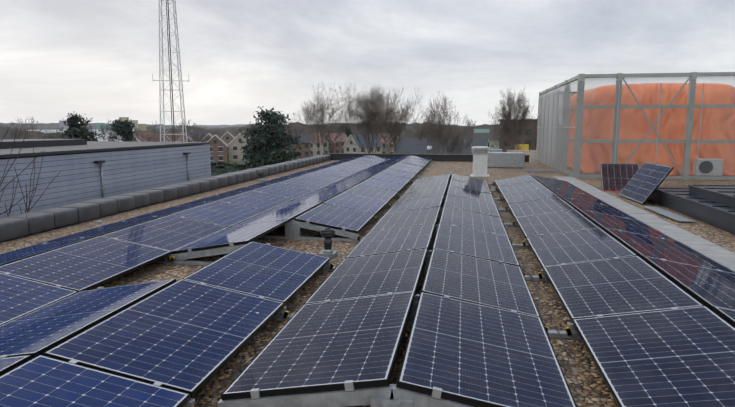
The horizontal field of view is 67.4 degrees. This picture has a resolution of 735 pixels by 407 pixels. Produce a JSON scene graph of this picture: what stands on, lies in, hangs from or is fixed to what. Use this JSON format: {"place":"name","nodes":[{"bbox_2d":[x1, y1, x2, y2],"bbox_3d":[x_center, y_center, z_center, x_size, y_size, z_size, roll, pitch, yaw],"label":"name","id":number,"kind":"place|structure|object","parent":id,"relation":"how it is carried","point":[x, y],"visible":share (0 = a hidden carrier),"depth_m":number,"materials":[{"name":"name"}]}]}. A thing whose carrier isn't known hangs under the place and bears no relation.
{"place":"outdoors","nodes":[
{"label":"outdoors","id":0,"kind":"place"},
{"bbox_2d":[228,141,498,165],"bbox_3d":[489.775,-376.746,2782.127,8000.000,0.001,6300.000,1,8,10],"label":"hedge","id":1,"kind":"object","parent":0,"point":[491,143],"depth_m":288.78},
{"bbox_2d":[0,141,211,217],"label":"wall","id":2,"kind":"structure","parent":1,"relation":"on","point":[129,167],"depth_m":14.32,"materials":[{"name":"grey"}]},
{"bbox_2d":[0,124,60,217],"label":"twigs","id":3,"kind":"object","parent":2,"relation":"on","point":[29,208],"visible":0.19,"depth_m":10.23,"materials":[{"name":"brown"}]},
{"bbox_2d":[0,139,86,148],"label":"roof","id":4,"kind":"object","parent":2,"relation":"on","point":[8,143],"visible":0.88,"depth_m":15.79,"materials":[{"name":"black"}]},
{"bbox_2d":[94,152,190,197],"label":"vent pipes","id":5,"kind":"object","parent":2,"relation":"attached to","point":[103,161],"visible":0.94,"depth_m":14.47,"materials":[{"name":"black plastic"}]},
{"bbox_2d":[0,123,241,128],"bbox_3d":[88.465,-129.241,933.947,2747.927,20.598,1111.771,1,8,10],"label":"distant treeline","id":6,"kind":"object","parent":1,"relation":"on","point":[45,125],"visible":0.06,"depth_m":1291.39,"materials":[{"name":"grey"}]},
{"bbox_2d":[152,0,188,141],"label":"mast","id":7,"kind":"object","parent":1,"relation":"on","point":[170,64],"visible":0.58,"depth_m":41.34,"materials":[{"name":"silver metal"}]},
{"bbox_2d":[146,124,247,127],"bbox_3d":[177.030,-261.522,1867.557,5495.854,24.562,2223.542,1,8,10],"label":"hills","id":8,"kind":"structure","parent":1,"relation":"on","point":[223,126],"depth_m":2871.62,"materials":[{"name":"plant"}]},
{"bbox_2d":[59,106,353,168],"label":"evergreens","id":9,"kind":"object","parent":1,"relation":"on","point":[265,141],"visible":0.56,"depth_m":99.33,"materials":[{"name":"plant"}]},
{"bbox_2d":[0,122,468,131],"bbox_3d":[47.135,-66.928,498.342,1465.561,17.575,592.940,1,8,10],"label":"distant hills","id":10,"kind":"structure","parent":1,"relation":"on","point":[220,129],"depth_m":768.70,"materials":[{"name":"plant"}]},
{"bbox_2d":[0,116,498,140],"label":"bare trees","id":11,"kind":"object","parent":1,"relation":"on","point":[14,133],"visible":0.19,"depth_m":273.59,"materials":[{"name":"brown plant"}]},
{"bbox_2d":[0,122,499,140],"bbox_3d":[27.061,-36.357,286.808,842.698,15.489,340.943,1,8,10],"label":"distant treeline","id":12,"kind":"object","parent":1,"relation":"on","point":[403,133],"visible":0.08,"depth_m":445.85,"materials":[{"name":"grey"}]},
{"bbox_2d":[2,150,509,242],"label":"building","id":13,"kind":"structure","parent":1,"relation":"on","point":[134,209],"depth_m":11.63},
{"bbox_2d":[0,155,330,242],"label":"parapet","id":14,"kind":"structure","parent":13,"relation":"attached to","point":[18,226],"depth_m":11.52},
{"bbox_2d":[322,153,529,161],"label":"parapet","id":15,"kind":"structure","parent":13,"relation":"on","point":[433,157],"depth_m":28.54,"materials":[{"name":"black"}]},
{"bbox_2d":[211,155,312,175],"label":"hedges","id":16,"kind":"object","parent":1,"relation":"on","point":[219,168],"visible":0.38,"depth_m":113.32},
{"bbox_2d":[11,81,537,154],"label":"bare trees","id":17,"kind":"object","parent":1,"relation":"on","point":[385,119],"visible":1,"depth_m":109.83,"materials":[{"name":"brown plant"}]},
{"bbox_2d":[28,117,537,162],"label":"houses","id":18,"kind":"structure","parent":1,"relation":"on","point":[226,147],"depth_m":180.85,"materials":[{"name":"brown brick"}]},
{"bbox_2d":[0,150,734,406],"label":"roof gravel","id":19,"kind":"structure","parent":0,"point":[586,384],"depth_m":7.49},
{"bbox_2d":[96,172,337,257],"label":"vents","id":20,"kind":"object","parent":19,"relation":"on","point":[327,234],"visible":0.98,"depth_m":7.55,"materials":[{"name":"black plastic"}]},
{"bbox_2d":[96,185,578,406],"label":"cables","id":21,"kind":"object","parent":19,"relation":"on","point":[165,262],"visible":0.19,"depth_m":5.79,"materials":[{"name":"black plastic"}]},
{"bbox_2d":[0,155,721,406],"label":"solar panel mounting","id":22,"kind":"object","parent":19,"relation":"on","point":[391,395],"visible":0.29,"depth_m":3.33,"materials":[{"name":"silver metal"}]},
{"bbox_2d":[0,355,32,374],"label":"panel","id":23,"kind":"object","parent":22,"relation":"on","point":[7,364],"depth_m":3.43,"materials":[{"name":"blue"}]},
{"bbox_2d":[0,272,77,325],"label":"panel","id":24,"kind":"object","parent":22,"relation":"on","point":[20,297],"visible":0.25,"depth_m":5.18,"materials":[{"name":"blue"}]},
{"bbox_2d":[0,236,96,265],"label":"panel","id":25,"kind":"object","parent":22,"relation":"on","point":[18,254],"visible":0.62,"depth_m":6.79,"materials":[{"name":"blue"}]},
{"bbox_2d":[0,236,171,291],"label":"panel","id":26,"kind":"object","parent":22,"relation":"on","point":[89,264],"visible":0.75,"depth_m":6.23,"materials":[{"name":"blue"}]},
{"bbox_2d":[0,279,175,357],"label":"panel","id":27,"kind":"object","parent":22,"relation":"on","point":[41,330],"visible":0.82,"depth_m":4.42,"materials":[{"name":"blue"}]},
{"bbox_2d":[0,354,190,406],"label":"panel","id":28,"kind":"object","parent":22,"relation":"on","point":[39,380],"visible":1,"depth_m":3.23,"materials":[{"name":"blue"}]},
{"bbox_2d":[31,215,166,245],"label":"panel","id":29,"kind":"object","parent":22,"relation":"on","point":[104,229],"visible":0.64,"depth_m":8.14,"materials":[{"name":"blue"}]},
{"bbox_2d":[42,279,284,397],"bbox_3d":[-1.424,0.954,4.312,1.040,0.036,1.760,11,10,8],"label":"panel","id":30,"kind":"object","parent":22,"relation":"on","point":[192,338],"visible":0.86,"depth_m":4.04,"materials":[{"name":"blue"}]},
{"bbox_2d":[114,201,213,222],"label":"panel","id":31,"kind":"object","parent":22,"relation":"on","point":[169,211],"visible":0.57,"depth_m":9.95,"materials":[{"name":"blue"}]},
{"bbox_2d":[101,215,228,253],"bbox_3d":[-2.900,0.423,8.140,1.040,0.035,1.760,11,10,8],"label":"panel","id":32,"kind":"object","parent":22,"relation":"on","point":[172,233],"visible":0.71,"depth_m":8.00,"materials":[{"name":"blue"}]},
{"bbox_2d":[169,191,246,207],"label":"panel","id":33,"kind":"object","parent":22,"relation":"on","point":[212,198],"visible":0.64,"depth_m":11.65,"materials":[{"name":"blue"}]},
{"bbox_2d":[170,201,265,227],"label":"panel","id":34,"kind":"object","parent":22,"relation":"on","point":[225,214],"visible":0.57,"depth_m":9.75,"materials":[{"name":"blue"}]},
{"bbox_2d":[174,218,290,253],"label":"panel","id":35,"kind":"object","parent":22,"relation":"on","point":[243,234],"visible":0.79,"depth_m":7.70,"materials":[{"name":"blue"}]},
{"bbox_2d":[210,183,273,196],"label":"panel","id":36,"kind":"object","parent":22,"relation":"on","point":[245,189],"visible":0.57,"depth_m":13.41,"materials":[{"name":"blue"}]},
{"bbox_2d":[182,241,330,305],"bbox_3d":[-1.118,0.713,6.045,1.040,0.037,1.760,11,10,8],"label":"panel","id":37,"kind":"object","parent":22,"relation":"on","point":[276,273],"visible":0.86,"depth_m":5.85,"materials":[{"name":"blue"}]},
{"bbox_2d":[218,190,294,210],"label":"panel","id":38,"kind":"object","parent":22,"relation":"on","point":[260,200],"visible":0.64,"depth_m":11.51,"materials":[{"name":"blue"}]},
{"bbox_2d":[243,177,293,187],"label":"panel","id":39,"kind":"object","parent":22,"relation":"on","point":[273,181],"visible":0.64,"depth_m":15.16,"materials":[{"name":"blue"}]},
{"bbox_2d":[232,203,319,226],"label":"panel","id":40,"kind":"object","parent":22,"relation":"on","point":[292,213],"visible":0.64,"depth_m":9.56,"materials":[{"name":"blue"}]},
{"bbox_2d":[253,183,315,198],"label":"panel","id":41,"kind":"object","parent":22,"relation":"on","point":[286,190],"visible":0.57,"depth_m":13.28,"materials":[{"name":"blue"}]},
{"bbox_2d":[264,172,310,181],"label":"panel","id":42,"kind":"object","parent":22,"relation":"on","point":[290,176],"visible":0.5,"depth_m":16.87,"materials":[{"name":"blue"}]},
{"bbox_2d":[269,193,339,210],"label":"panel","id":43,"kind":"object","parent":22,"relation":"on","point":[320,199],"visible":0.71,"depth_m":11.32,"materials":[{"name":"blue"}]},
{"bbox_2d":[278,177,331,189],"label":"panel","id":44,"kind":"object","parent":22,"relation":"on","point":[302,182],"visible":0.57,"depth_m":15.00,"materials":[{"name":"blue"}]},
{"bbox_2d":[286,168,323,175],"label":"panel","id":45,"kind":"object","parent":22,"relation":"on","point":[306,171],"visible":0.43,"depth_m":18.63,"materials":[{"name":"blue"}]},
{"bbox_2d":[221,291,415,399],"bbox_3d":[-0.232,0.983,4.106,1.040,0.035,1.760,-9,6,11],"label":"panel","id":46,"kind":"object","parent":22,"relation":"on","point":[323,346],"visible":0.86,"depth_m":3.79,"materials":[{"name":"black"}]},
{"bbox_2d":[298,172,343,182],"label":"panel","id":47,"kind":"object","parent":22,"relation":"on","point":[323,177],"visible":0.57,"depth_m":16.75,"materials":[{"name":"blue"}]},
{"bbox_2d":[298,184,355,198],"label":"panel","id":48,"kind":"object","parent":22,"relation":"on","point":[341,189],"visible":0.71,"depth_m":13.09,"materials":[{"name":"blue"}]},
{"bbox_2d":[294,203,375,232],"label":"panel","id":49,"kind":"object","parent":22,"relation":"on","point":[339,218],"visible":0.93,"depth_m":9.32,"materials":[{"name":"blue"}]},
{"bbox_2d":[314,168,355,177],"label":"panel","id":50,"kind":"object","parent":22,"relation":"on","point":[337,172],"visible":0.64,"depth_m":18.48,"materials":[{"name":"blue"}]},
{"bbox_2d":[319,178,367,189],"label":"panel","id":51,"kind":"object","parent":22,"relation":"on","point":[345,183],"visible":0.64,"depth_m":14.85,"materials":[{"name":"blue"}]},
{"bbox_2d":[328,164,364,172],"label":"panel","id":52,"kind":"object","parent":22,"relation":"on","point":[347,168],"visible":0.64,"depth_m":20.23,"materials":[{"name":"blue"}]},
{"bbox_2d":[334,173,376,182],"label":"panel","id":53,"kind":"object","parent":22,"relation":"on","point":[357,177],"visible":0.71,"depth_m":16.54,"materials":[{"name":"blue"}]},
{"bbox_2d":[339,162,371,168],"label":"panel","id":54,"kind":"object","parent":22,"relation":"on","point":[357,165],"visible":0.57,"depth_m":21.95,"materials":[{"name":"blue"}]},
{"bbox_2d":[323,192,388,214],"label":"panel","id":55,"kind":"object","parent":22,"relation":"on","point":[359,203],"visible":0.86,"depth_m":11.13,"materials":[{"name":"blue"}]},
{"bbox_2d":[348,159,378,165],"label":"panel","id":56,"kind":"object","parent":22,"relation":"on","point":[364,162],"visible":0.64,"depth_m":23.68,"materials":[{"name":"blue"}]},
{"bbox_2d":[304,248,427,303],"bbox_3d":[0.071,0.746,5.838,1.040,0.036,1.760,-8,6,11],"label":"panel","id":57,"kind":"object","parent":22,"relation":"on","point":[374,275],"visible":0.79,"depth_m":5.65,"materials":[{"name":"black"}]},
{"bbox_2d":[349,168,385,176],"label":"panel","id":58,"kind":"object","parent":22,"relation":"on","point":[368,172],"visible":0.64,"depth_m":18.36,"materials":[{"name":"blue"}]},
{"bbox_2d":[344,184,397,202],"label":"panel","id":59,"kind":"object","parent":22,"relation":"on","point":[373,192],"visible":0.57,"depth_m":12.90,"materials":[{"name":"blue"}]},
{"bbox_2d":[358,157,383,162],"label":"panel","id":60,"kind":"object","parent":22,"relation":"on","point":[370,159],"visible":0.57,"depth_m":25.46,"materials":[{"name":"blue"}]},
{"bbox_2d":[358,165,391,172],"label":"panel","id":61,"kind":"object","parent":22,"relation":"on","point":[377,168],"visible":0.71,"depth_m":20.05,"materials":[{"name":"blue"}]},
{"bbox_2d":[364,155,388,160],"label":"panel","id":62,"kind":"object","parent":22,"relation":"on","point":[376,157],"visible":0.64,"depth_m":27.16,"materials":[{"name":"blue"}]},
{"bbox_2d":[359,178,405,191],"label":"panel","id":63,"kind":"object","parent":22,"relation":"on","point":[386,185],"visible":0.86,"depth_m":14.63,"materials":[{"name":"blue"}]},
{"bbox_2d":[367,162,397,168],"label":"panel","id":64,"kind":"object","parent":22,"relation":"on","point":[382,165],"visible":0.71,"depth_m":21.82,"materials":[{"name":"blue"}]},
{"bbox_2d":[345,223,435,258],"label":"panel","id":65,"kind":"object","parent":22,"relation":"on","point":[401,239],"visible":0.86,"depth_m":7.40,"materials":[{"name":"black"}]},
{"bbox_2d":[370,173,410,184],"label":"panel","id":66,"kind":"object","parent":22,"relation":"on","point":[392,178],"visible":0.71,"depth_m":16.38,"materials":[{"name":"blue"}]},
{"bbox_2d":[379,169,415,179],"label":"panel","id":67,"kind":"object","parent":22,"relation":"on","point":[411,176],"visible":0.86,"depth_m":18.08,"materials":[{"name":"blue"}]},
{"bbox_2d":[387,165,419,173],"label":"panel","id":68,"kind":"object","parent":22,"relation":"on","point":[405,169],"visible":0.79,"depth_m":19.84,"materials":[{"name":"blue"}]},
{"bbox_2d":[369,206,440,231],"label":"panel","id":69,"kind":"object","parent":22,"relation":"on","point":[408,218],"visible":0.86,"depth_m":9.19,"materials":[{"name":"black"}]},
{"bbox_2d":[394,162,423,170],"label":"panel","id":70,"kind":"object","parent":22,"relation":"on","point":[420,168],"visible":0.79,"depth_m":21.61,"materials":[{"name":"blue"}]},
{"bbox_2d":[400,160,426,166],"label":"panel","id":71,"kind":"object","parent":22,"relation":"on","point":[414,163],"visible":0.86,"depth_m":23.32,"materials":[{"name":"blue"}]},
{"bbox_2d":[386,194,443,213],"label":"panel","id":72,"kind":"object","parent":22,"relation":"on","point":[417,203],"visible":0.79,"depth_m":10.93,"materials":[{"name":"blue"}]},
{"bbox_2d":[404,157,428,163],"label":"panel","id":73,"kind":"object","parent":22,"relation":"on","point":[417,160],"visible":0.79,"depth_m":25.05,"materials":[{"name":"blue"}]},
{"bbox_2d":[408,155,431,161],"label":"panel","id":74,"kind":"object","parent":22,"relation":"on","point":[421,158],"visible":0.86,"depth_m":26.79,"materials":[{"name":"blue"}]},
{"bbox_2d":[398,186,446,200],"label":"panel","id":75,"kind":"object","parent":22,"relation":"on","point":[428,192],"visible":0.79,"depth_m":12.69,"materials":[{"name":"blue"}]},
{"bbox_2d":[406,179,448,191],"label":"panel","id":76,"kind":"object","parent":22,"relation":"on","point":[426,185],"visible":0.79,"depth_m":14.47,"materials":[{"name":"blue"}]},
{"bbox_2d":[413,174,450,183],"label":"panel","id":77,"kind":"object","parent":22,"relation":"on","point":[432,178],"visible":0.64,"depth_m":16.21,"materials":[{"name":"blue"}]},
{"bbox_2d":[451,174,487,185],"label":"panel","id":78,"kind":"object","parent":22,"relation":"on","point":[468,179],"visible":0.86,"depth_m":15.99,"materials":[{"name":"blue"}]},
{"bbox_2d":[449,179,490,193],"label":"panel","id":79,"kind":"object","parent":22,"relation":"on","point":[470,186],"visible":0.71,"depth_m":14.22,"materials":[{"name":"blue"}]},
{"bbox_2d":[446,186,494,203],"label":"panel","id":80,"kind":"object","parent":22,"relation":"on","point":[468,194],"visible":0.79,"depth_m":12.50,"materials":[{"name":"blue"}]},
{"bbox_2d":[444,195,500,216],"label":"panel","id":81,"kind":"object","parent":22,"relation":"on","point":[472,205],"visible":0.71,"depth_m":10.74,"materials":[{"name":"blue"}]},
{"bbox_2d":[439,206,507,235],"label":"panel","id":82,"kind":"object","parent":22,"relation":"on","point":[472,220],"visible":0.79,"depth_m":9.01,"materials":[{"name":"blue"}]},
{"bbox_2d":[433,223,519,266],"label":"panel","id":83,"kind":"object","parent":22,"relation":"on","point":[477,243],"visible":0.79,"depth_m":7.22,"materials":[{"name":"blue"}]},
{"bbox_2d":[421,248,539,316],"bbox_3d":[1.127,0.771,5.659,1.040,0.036,1.760,11,9,8],"label":"panel","id":84,"kind":"object","parent":22,"relation":"on","point":[490,283],"visible":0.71,"depth_m":5.45,"materials":[{"name":"blue"}]},
{"bbox_2d":[396,292,576,406],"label":"panel","id":85,"kind":"object","parent":22,"relation":"on","point":[470,353],"visible":1,"depth_m":3.66,"materials":[{"name":"blue"}]},
{"bbox_2d":[494,175,536,186],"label":"panel","id":86,"kind":"object","parent":22,"relation":"on","point":[514,180],"visible":0.79,"depth_m":15.77,"materials":[{"name":"blue"}]},
{"bbox_2d":[498,181,544,193],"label":"panel","id":87,"kind":"object","parent":22,"relation":"on","point":[517,187],"visible":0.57,"depth_m":14.07,"materials":[{"name":"blue"}]},
{"bbox_2d":[502,187,558,204],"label":"panel","id":88,"kind":"object","parent":22,"relation":"on","point":[528,195],"visible":0.79,"depth_m":12.28,"materials":[{"name":"blue"}]},
{"bbox_2d":[508,197,575,217],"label":"panel","id":89,"kind":"object","parent":22,"relation":"on","point":[542,206],"visible":0.86,"depth_m":10.54,"materials":[{"name":"blue"}]},
{"bbox_2d":[531,175,576,186],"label":"panel","id":90,"kind":"object","parent":22,"relation":"on","point":[551,180],"visible":0.79,"depth_m":15.58,"materials":[{"name":"blue"}]},
{"bbox_2d":[515,210,599,237],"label":"panel","id":91,"kind":"object","parent":22,"relation":"on","point":[553,223],"visible":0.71,"depth_m":8.78,"materials":[{"name":"blue"}]},
{"bbox_2d":[539,180,592,195],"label":"panel","id":92,"kind":"object","parent":22,"relation":"on","point":[562,187],"visible":0.64,"depth_m":13.86,"materials":[{"name":"black"}]},
{"bbox_2d":[548,187,610,205],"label":"panel","id":93,"kind":"object","parent":22,"relation":"on","point":[576,196],"visible":0.71,"depth_m":12.10,"materials":[{"name":"black"}]},
{"bbox_2d":[526,228,637,268],"bbox_3d":[2.694,0.560,7.175,1.040,0.036,1.760,-9,6,11],"label":"panel","id":94,"kind":"object","parent":22,"relation":"on","point":[594,244],"visible":0.79,"depth_m":7.02,"materials":[{"name":"blue"}]},
{"bbox_2d":[561,197,639,220],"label":"panel","id":95,"kind":"object","parent":22,"relation":"on","point":[577,205],"visible":0.79,"depth_m":10.37,"materials":[{"name":"black"}]},
{"bbox_2d":[543,256,703,321],"bbox_3d":[2.390,0.800,5.443,1.040,0.035,1.760,-8,6,11],"label":"panel","id":96,"kind":"object","parent":22,"relation":"on","point":[622,285],"visible":0.86,"depth_m":5.24,"materials":[{"name":"blue"}]},
{"bbox_2d":[578,209,676,240],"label":"panel","id":97,"kind":"object","parent":22,"relation":"on","point":[601,221],"visible":0.71,"depth_m":8.62,"materials":[{"name":"black"}]},
{"bbox_2d":[572,306,734,406],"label":"panel","id":98,"kind":"object","parent":22,"relation":"on","point":[681,357],"visible":0.88,"depth_m":3.73,"materials":[{"name":"blue"}]},
{"bbox_2d":[603,228,734,273],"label":"panel","id":99,"kind":"object","parent":22,"relation":"on","point":[640,245],"visible":0.75,"depth_m":6.84,"materials":[{"name":"black"}]},
{"bbox_2d":[642,256,734,309],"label":"panel","id":100,"kind":"object","parent":22,"relation":"on","point":[709,288],"visible":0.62,"depth_m":5.36,"materials":[{"name":"black"}]},
{"bbox_2d":[712,306,734,326],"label":"panel","id":101,"kind":"object","parent":22,"relation":"on","point":[728,315],"visible":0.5,"depth_m":4.30,"materials":[{"name":"black"}]},
{"bbox_2d":[470,146,489,176],"bbox_3d":[4.080,-1.531,19.975,0.660,1.060,0.660,1,8,10],"label":"chimney","id":102,"kind":"object","parent":19,"relation":"on","point":[480,154],"visible":1,"depth_m":19.74,"materials":[{"name":"white"}]},
{"bbox_2d":[487,149,554,171],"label":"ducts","id":103,"kind":"object","parent":19,"relation":"on","point":[497,158],"visible":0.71,"depth_m":23.88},
{"bbox_2d":[600,163,639,190],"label":"loose panel","id":104,"kind":"object","parent":19,"relation":"on","point":[616,177],"visible":0.57,"depth_m":15.63,"materials":[{"name":"black"}]},
{"bbox_2d":[536,75,734,179],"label":"storage tank enclosure","id":105,"kind":"object","parent":19,"relation":"on","point":[555,108],"visible":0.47,"depth_m":20.45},
{"bbox_2d":[539,83,703,177],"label":"enclosure seams","id":106,"kind":"object","parent":105,"relation":"attached to","point":[562,127],"visible":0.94,"depth_m":18.75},
{"bbox_2d":[536,72,734,179],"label":"metal frame","id":107,"kind":"object","parent":19,"relation":"on","point":[688,141],"visible":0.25,"depth_m":18.58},
{"bbox_2d":[554,176,734,270],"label":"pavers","id":108,"kind":"object","parent":19,"relation":"on","point":[719,254],"visible":0.6,"depth_m":9.45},
{"bbox_2d":[618,162,673,204],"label":"loose panel","id":109,"kind":"object","parent":19,"relation":"on","point":[644,182],"visible":1,"depth_m":13.16,"materials":[{"name":"blue"}]},
{"bbox_2d":[568,83,734,174],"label":"tarp","id":110,"kind":"object","parent":19,"relation":"on","point":[664,133],"depth_m":20.40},
{"bbox_2d":[643,206,695,221],"bbox_3d":[6.066,0.205,11.155,0.320,0.028,1.900,1,8,8],"label":"plate","id":111,"kind":"object","parent":19,"relation":"on","point":[671,215],"visible":1,"depth_m":10.99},
{"bbox_2d":[648,185,734,234],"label":"roof beam","id":112,"kind":"structure","parent":19,"relation":"on","point":[713,205],"depth_m":10.78,"materials":[{"name":"black"}]},
{"bbox_2d":[693,159,723,175],"bbox_3d":[11.996,-1.251,19.418,0.850,0.640,0.360,1,8,10],"label":"ac unit","id":113,"kind":"object","parent":19,"relation":"on","point":[703,164],"depth_m":19.27,"materials":[{"name":"grey"}]},
{"bbox_2d":[0,0,734,125],"label":"sky","id":114,"kind":"structure","parent":0,"point":[97,60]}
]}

